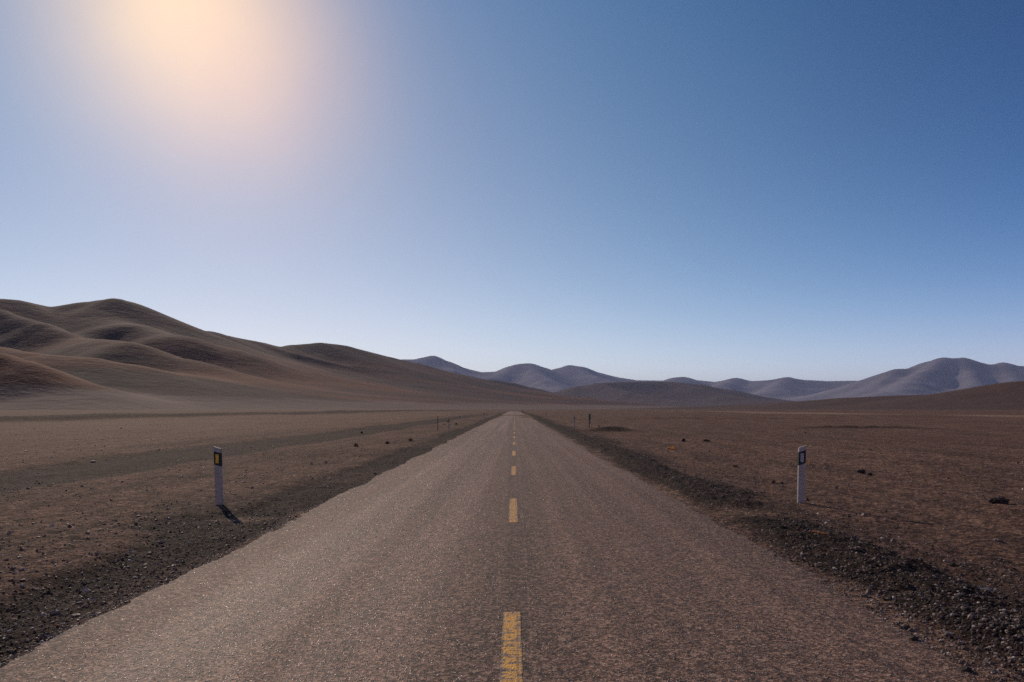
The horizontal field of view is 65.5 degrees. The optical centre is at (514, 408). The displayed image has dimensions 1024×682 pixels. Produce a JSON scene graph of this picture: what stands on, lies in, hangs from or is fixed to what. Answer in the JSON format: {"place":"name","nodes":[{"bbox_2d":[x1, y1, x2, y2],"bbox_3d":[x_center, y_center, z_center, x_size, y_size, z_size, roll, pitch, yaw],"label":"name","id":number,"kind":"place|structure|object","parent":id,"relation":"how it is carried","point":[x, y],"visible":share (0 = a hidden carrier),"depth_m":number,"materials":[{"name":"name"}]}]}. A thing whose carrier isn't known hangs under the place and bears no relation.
{"place":"outdoors","nodes":[
{"label":"outdoors","id":0,"kind":"place"},
{"bbox_2d":[0,298,679,409],"bbox_3d":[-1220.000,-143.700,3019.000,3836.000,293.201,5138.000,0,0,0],"label":"hills","id":1,"kind":"structure","parent":0,"point":[112,354],"depth_m":1613.24,"materials":[{"name":"brown sand"}]},
{"bbox_2d":[0,411,986,681],"bbox_3d":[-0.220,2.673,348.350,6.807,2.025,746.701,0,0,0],"label":"road","id":2,"kind":"structure","parent":0,"point":[510,657],"depth_m":6.97,"materials":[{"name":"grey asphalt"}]},
{"bbox_2d":[908,636,918,640],"bbox_3d":[2.956,1.704,5.897,0.080,0.041,0.060,0,0,-24],"label":"rock","id":3,"kind":"object","parent":2,"relation":"on","point":[913,638],"visible":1,"depth_m":5.88,"materials":[{"name":"grey stone"}]},
{"bbox_2d":[960,666,973,672],"bbox_3d":[2.948,1.703,5.188,0.089,0.036,0.075,0,0,-44],"label":"rock","id":4,"kind":"object","parent":2,"relation":"on","point":[967,669],"visible":1,"depth_m":5.18,"materials":[{"name":"grey stone"}]},
{"bbox_2d":[0,443,1022,681],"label":"edge gravel","id":5,"kind":"structure","parent":0,"point":[961,661],"depth_m":6.52,"materials":[{"name":"gravel"}]},
{"bbox_2d":[0,409,1023,681],"bbox_3d":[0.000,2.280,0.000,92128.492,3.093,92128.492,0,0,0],"label":"ground","id":6,"kind":"structure","parent":0,"point":[938,503],"depth_m":20.17,"materials":[{"name":"soil"}]},
{"bbox_2d":[214,446,222,504],"bbox_3d":[-5.493,1.375,14.771,0.148,1.350,0.108,-2,0,-8],"label":"marker post","id":7,"kind":"object","parent":6,"relation":"on","point":[218,474],"visible":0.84,"depth_m":14.73,"materials":[{"name":"white plastic"}]},
{"bbox_2d":[797,445,805,502],"bbox_3d":[5.362,1.359,14.885,0.148,1.345,0.108,1,0,14],"label":"marker post","id":8,"kind":"object","parent":6,"relation":"on","point":[801,463],"visible":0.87,"depth_m":14.85,"materials":[{"name":"white plastic"}]},
{"bbox_2d":[857,469,865,472],"bbox_3d":[9.798,1.787,22.502,0.226,0.151,0.245,0,0,-23],"label":"rock","id":9,"kind":"object","parent":6,"relation":"on","point":[861,471],"visible":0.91,"depth_m":22.43,"materials":[{"name":"black stone"}]},
{"bbox_2d":[900,625,909,629],"bbox_3d":[3.042,1.708,6.207,0.076,0.040,0.076,0,0,-38],"label":"rock","id":10,"kind":"object","parent":6,"relation":"on","point":[905,627],"visible":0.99,"depth_m":6.18,"materials":[{"name":"grey stone"}]},
{"bbox_2d":[979,586,998,590],"bbox_3d":[4.471,1.702,7.512,0.166,0.035,0.064,0,0,31],"label":"plastic scrap","id":11,"kind":"object","parent":6,"relation":"on","point":[982,588],"visible":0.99,"depth_m":7.52,"materials":[{"name":"grey plastic"}]},
{"bbox_2d":[992,538,1003,541],"bbox_3d":[6.715,1.836,11.071,0.130,0.066,0.148,0,0,-20],"label":"rock","id":12,"kind":"object","parent":6,"relation":"on","point":[997,540],"visible":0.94,"depth_m":11.03,"materials":[{"name":"grey stone"}]},
{"bbox_2d":[987,497,1009,503],"bbox_3d":[9.341,1.782,15.363,0.290,0.168,0.373,0,0,-44],"label":"rock","id":13,"kind":"object","parent":6,"relation":"on","point":[994,500],"visible":0.97,"depth_m":15.31,"materials":[{"name":"black stone"}]},
{"bbox_2d":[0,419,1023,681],"bbox_3d":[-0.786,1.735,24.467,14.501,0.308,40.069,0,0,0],"label":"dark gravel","id":14,"kind":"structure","parent":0,"point":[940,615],"depth_m":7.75,"materials":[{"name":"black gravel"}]},
{"bbox_2d":[0,0,1023,381],"label":"sky","id":15,"kind":"structure","parent":0,"point":[657,190],"materials":[{"name":"blue"}]},
{"bbox_2d":[489,380,793,406],"bbox_3d":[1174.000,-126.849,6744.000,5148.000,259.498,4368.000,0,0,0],"label":"hills","id":16,"kind":"structure","parent":0,"point":[674,394],"depth_m":7070.27,"materials":[{"name":"sand"}]},
{"bbox_2d":[400,356,1023,400],"bbox_3d":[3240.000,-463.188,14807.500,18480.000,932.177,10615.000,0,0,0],"label":"mountains","id":17,"kind":"structure","parent":0,"point":[940,375],"depth_m":13185.49,"materials":[{"name":"grey stone"}]},
{"bbox_2d":[630,381,1023,409],"bbox_3d":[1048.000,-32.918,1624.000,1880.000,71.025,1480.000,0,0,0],"label":"hills","id":18,"kind":"structure","parent":0,"point":[1005,396],"depth_m":1221.81,"materials":[{"name":"brown sand"}]}
]}

